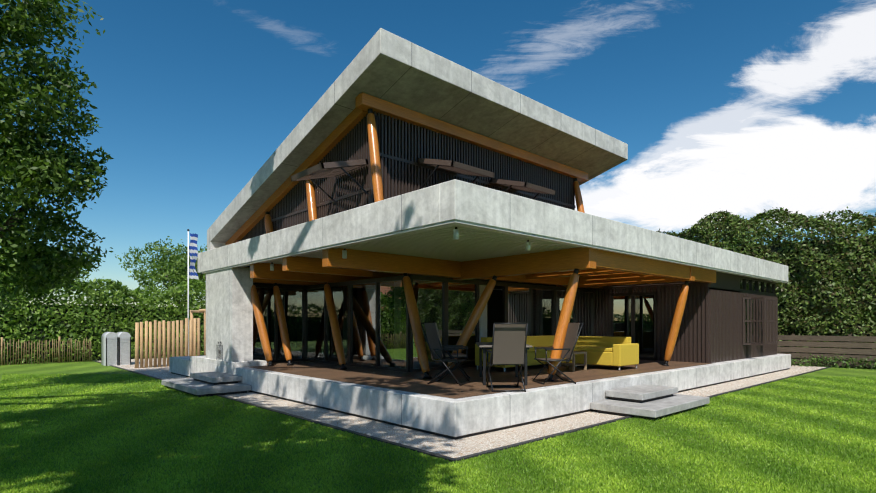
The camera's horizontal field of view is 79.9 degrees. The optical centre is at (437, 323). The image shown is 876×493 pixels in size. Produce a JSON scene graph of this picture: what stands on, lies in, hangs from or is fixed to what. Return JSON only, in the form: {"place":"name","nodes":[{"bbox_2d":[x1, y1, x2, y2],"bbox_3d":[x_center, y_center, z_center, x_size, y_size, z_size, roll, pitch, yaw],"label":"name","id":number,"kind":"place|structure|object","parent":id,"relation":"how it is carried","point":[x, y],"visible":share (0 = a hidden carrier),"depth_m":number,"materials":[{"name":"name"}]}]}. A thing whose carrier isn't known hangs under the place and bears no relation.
{"place":"outdoors","nodes":[
{"label":"outdoors","id":0,"kind":"place"},
{"bbox_2d":[0,361,875,492],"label":"lawn ground","id":1,"kind":"structure","parent":0,"point":[79,367],"depth_m":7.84,"materials":[{"name":"green plant"}]},
{"bbox_2d":[1,336,91,364],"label":"picket fence","id":2,"kind":"object","parent":1,"relation":"on","point":[52,345],"visible":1,"depth_m":21.77,"materials":[{"name":"brown wood"}]},
{"bbox_2d":[0,259,94,303],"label":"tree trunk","id":3,"kind":"object","parent":1,"relation":"on","point":[83,271],"visible":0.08,"depth_m":28.21,"materials":[{"name":"green plant"}]},
{"bbox_2d":[0,0,113,310],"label":"foliage","id":4,"kind":"object","parent":1,"relation":"on","point":[36,167],"visible":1,"depth_m":11.70,"materials":[{"name":"green plant"}]},
{"bbox_2d":[0,269,205,364],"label":"hedge","id":5,"kind":"object","parent":1,"relation":"on","point":[81,321],"visible":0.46,"depth_m":23.25,"materials":[{"name":"green plant"}]},
{"bbox_2d":[101,332,117,365],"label":"arched store","id":6,"kind":"structure","parent":1,"relation":"on","point":[109,348],"depth_m":20.71,"materials":[{"name":"grey concrete"}]},
{"bbox_2d":[115,236,206,306],"bbox_3d":[-14.830,-1.634,30.352,6.336,6.636,6.070,0,0,-6],"label":"foliage","id":7,"kind":"object","parent":1,"relation":"on","point":[173,268],"visible":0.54,"depth_m":29.37,"materials":[{"name":"green plant"}]},
{"bbox_2d":[98,358,825,457],"bbox_3d":[-0.792,1.680,22.332,20.040,0.001,24.740,0,0,-43],"label":"gravel strip","id":8,"kind":"object","parent":1,"relation":"on","point":[451,448],"depth_m":8.85,"materials":[{"name":"grey gravel"}]},
{"bbox_2d":[116,332,130,364],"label":"arched store","id":9,"kind":"structure","parent":8,"relation":"on","point":[124,348],"depth_m":20.98,"materials":[{"name":"grey concrete"}]},
{"bbox_2d":[135,309,205,367],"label":"round screen poles","id":10,"kind":"object","parent":8,"relation":"on","point":[192,336],"visible":0.67,"depth_m":20.27,"materials":[{"name":"beige wood"}]},
{"bbox_2d":[187,229,198,355],"bbox_3d":[-11.405,-1.336,24.359,0.523,6.040,0.112,0,0,-43],"label":"flag","id":11,"kind":"object","parent":8,"relation":"on","point":[192,248],"visible":0.98,"depth_m":24.33,"materials":[{"name":"blue fabric"}]},
{"bbox_2d":[162,378,250,396],"bbox_3d":[-5.902,1.589,13.217,1.260,0.190,2.750,0,0,-43],"label":"step","id":12,"kind":"object","parent":8,"relation":"on","point":[191,386],"visible":0.73,"depth_m":12.46,"materials":[{"name":"concrete"}]},
{"bbox_2d":[190,371,241,384],"bbox_3d":[-5.703,1.499,13.399,0.720,0.370,1.650,0,0,-43],"label":"step","id":13,"kind":"object","parent":12,"relation":"on","point":[216,378],"visible":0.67,"depth_m":12.96,"materials":[{"name":"concrete"}]},
{"bbox_2d":[171,368,789,439],"bbox_3d":[1.942,1.659,18.352,17.120,0.050,13.620,0,0,-43],"label":"foundation","id":14,"kind":"object","parent":8,"relation":"on","point":[463,436],"visible":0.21,"depth_m":9.22,"materials":[{"name":"black concrete"}]},
{"bbox_2d":[93,360,830,461],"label":"lawn edging kerb","id":15,"kind":"structure","parent":1,"relation":"on","point":[447,457],"depth_m":8.13,"materials":[{"name":"grey concrete"}]},
{"bbox_2d":[169,354,790,436],"bbox_3d":[1.942,1.384,18.352,17.200,0.500,13.700,0,0,-43],"label":"terrace base","id":16,"kind":"object","parent":1,"relation":"on","point":[456,417],"visible":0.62,"depth_m":9.52,"materials":[{"name":"grey concrete"}]},
{"bbox_2d":[190,267,266,366],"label":"concrete wall","id":17,"kind":"structure","parent":16,"relation":"on","point":[229,316],"depth_m":14.01,"materials":[{"name":"grey concrete"}]},
{"bbox_2d":[217,341,222,360],"bbox_3d":[-5.966,0.753,14.291,0.012,0.518,0.430,0,0,-43],"label":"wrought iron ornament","id":18,"kind":"object","parent":17,"relation":"attached to","point":[220,352],"visible":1,"depth_m":14.24,"materials":[{"name":"grey metal"}]},
{"bbox_2d":[259,283,501,341],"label":"interior rooms","id":19,"kind":"object","parent":16,"relation":"on","point":[491,314],"visible":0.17,"depth_m":17.73,"materials":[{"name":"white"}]},
{"bbox_2d":[544,271,777,362],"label":"wall","id":20,"kind":"structure","parent":16,"relation":"on","point":[728,317],"depth_m":16.07,"materials":[{"name":"black wood"}]},
{"bbox_2d":[590,394,709,419],"bbox_3d":[4.181,1.589,10.225,2.400,0.190,1.260,0,0,-43],"label":"step","id":21,"kind":"object","parent":1,"relation":"on","point":[665,407],"visible":0.71,"depth_m":9.62,"materials":[{"name":"concrete"}]},
{"bbox_2d":[606,384,677,402],"bbox_3d":[4.104,1.499,10.493,1.550,0.370,0.760,0,0,-43],"label":"step","id":22,"kind":"object","parent":21,"relation":"on","point":[641,393],"visible":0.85,"depth_m":10.17,"materials":[{"name":"concrete"}]},
{"bbox_2d":[694,216,798,247],"bbox_3d":[15.831,-2.166,29.832,7.824,7.700,7.370,0,0,-43],"label":"tree","id":23,"kind":"object","parent":1,"relation":"on","point":[746,237],"visible":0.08,"depth_m":27.88,"materials":[{"name":"green plant"}]},
{"bbox_2d":[656,206,875,368],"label":"conifer hedge","id":24,"kind":"object","parent":1,"relation":"on","point":[828,288],"visible":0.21,"depth_m":20.73,"materials":[{"name":"green plant"}]},
{"bbox_2d":[777,334,875,367],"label":"fence planks","id":25,"kind":"object","parent":1,"relation":"on","point":[850,344],"visible":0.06,"depth_m":19.98,"materials":[{"name":"brown wood"}]},
{"bbox_2d":[791,353,875,369],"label":"plants","id":26,"kind":"object","parent":1,"relation":"on","point":[806,364],"visible":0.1,"depth_m":19.84,"materials":[{"name":"green plant"}]},
{"bbox_2d":[0,0,875,307],"label":"sky","id":27,"kind":"structure","parent":0,"point":[745,108],"materials":[{"name":"blue"}]},
{"bbox_2d":[246,360,714,399],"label":"deck terrace","id":28,"kind":"structure","parent":0,"point":[448,386],"depth_m":11.30,"materials":[{"name":"brown wood"}]},
{"bbox_2d":[253,275,593,371],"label":"ground floor glazing","id":29,"kind":"structure","parent":28,"relation":"on","point":[374,323],"depth_m":13.86,"materials":[{"name":"grey glass"}]},
{"bbox_2d":[420,323,470,385],"bbox_3d":[0.147,0.565,9.860,0.806,1.143,0.590,0,0,22],"label":"patio chair","id":30,"kind":"object","parent":28,"relation":"on","point":[434,345],"visible":1,"depth_m":9.88,"materials":[{"name":"grey metal"}]},
{"bbox_2d":[435,323,469,378],"bbox_3d":[0.228,0.563,10.912,0.806,1.146,0.590,0,0,-8],"label":"chair","id":31,"kind":"object","parent":28,"relation":"on","point":[454,355],"visible":0.62,"depth_m":10.66,"materials":[{"name":"grey metal"}]},
{"bbox_2d":[250,268,688,380],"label":"wooden columns","id":32,"kind":"structure","parent":28,"relation":"on","point":[561,329],"depth_m":11.91,"materials":[{"name":"brown wood"}]},
{"bbox_2d":[245,248,460,285],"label":"wooden beams","id":33,"kind":"structure","parent":32,"relation":"on","point":[332,265],"depth_m":12.07,"materials":[{"name":"brown wood"}]},
{"bbox_2d":[203,220,787,288],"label":"ceiling","id":34,"kind":"structure","parent":33,"relation":"on","point":[470,244],"depth_m":10.12,"materials":[{"name":"concrete"},{"name":"wood"}]},
{"bbox_2d":[270,227,530,270],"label":"ceiling lights","id":35,"kind":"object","parent":34,"relation":"attached to","point":[456,237],"depth_m":9.12,"materials":[{"name":"grey metal"}]},
{"bbox_2d":[198,179,787,289],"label":"lower roof","id":36,"kind":"structure","parent":34,"relation":"attached to","point":[454,199],"depth_m":9.68,"materials":[{"name":"concrete"}]},
{"bbox_2d":[241,111,575,240],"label":"upper wall","id":37,"kind":"structure","parent":36,"relation":"on","point":[404,146],"depth_m":11.19,"materials":[{"name":"black"}]},
{"bbox_2d":[225,92,587,245],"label":"glulam beams","id":38,"kind":"structure","parent":37,"relation":"on","point":[364,102],"depth_m":11.62,"materials":[{"name":"brown wood"}]},
{"bbox_2d":[207,28,627,250],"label":"roof","id":39,"kind":"structure","parent":38,"relation":"on","point":[385,65],"depth_m":11.16,"materials":[{"name":"concrete"}]},
{"bbox_2d":[290,158,555,203],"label":"window shutters","id":40,"kind":"object","parent":37,"relation":"attached to","point":[327,169],"visible":0.96,"depth_m":10.44,"materials":[{"name":"metal"}]},
{"bbox_2d":[237,109,584,241],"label":"wooden columns","id":41,"kind":"structure","parent":36,"relation":"on","point":[375,164],"depth_m":9.93,"materials":[{"name":"brown wood"}]},
{"bbox_2d":[445,247,715,288],"bbox_3d":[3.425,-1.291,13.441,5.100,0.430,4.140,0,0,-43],"label":"wooden beams","id":42,"kind":"structure","parent":32,"relation":"on","point":[554,263],"depth_m":12.01,"materials":[{"name":"brown wood"}]},
{"bbox_2d":[476,342,531,384],"bbox_3d":[1.245,0.766,10.243,0.950,0.720,1.700,0,0,2],"label":"dining table","id":43,"kind":"object","parent":28,"relation":"on","point":[484,346],"visible":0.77,"depth_m":9.50,"materials":[{"name":"grey metal"}]},
{"bbox_2d":[486,323,527,391],"bbox_3d":[1.156,0.565,8.855,0.590,1.143,0.806,0,0,-3],"label":"chair","id":44,"kind":"object","parent":28,"relation":"on","point":[509,340],"visible":1,"depth_m":8.61,"materials":[{"name":"grey fabric"}]},
{"bbox_2d":[475,335,638,371],"bbox_3d":[2.948,0.736,12.860,3.250,0.780,2.550,0,0,-43],"label":"corner sofa","id":45,"kind":"object","parent":28,"relation":"on","point":[611,351],"visible":0.67,"depth_m":12.91,"materials":[{"name":"fabric"}]},
{"bbox_2d":[532,323,582,384],"bbox_3d":[2.274,0.565,9.977,0.806,1.143,0.590,0,0,-10],"label":"patio chair","id":46,"kind":"object","parent":28,"relation":"on","point":[570,341],"visible":0.88,"depth_m":9.91,"materials":[{"name":"grey metal"}]},
{"bbox_2d":[559,351,586,370],"bbox_3d":[3.183,0.906,12.567,0.560,0.440,0.560,0,0,-43],"label":"table","id":47,"kind":"object","parent":28,"relation":"on","point":[567,364],"visible":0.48,"depth_m":12.48,"materials":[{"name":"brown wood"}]}
]}

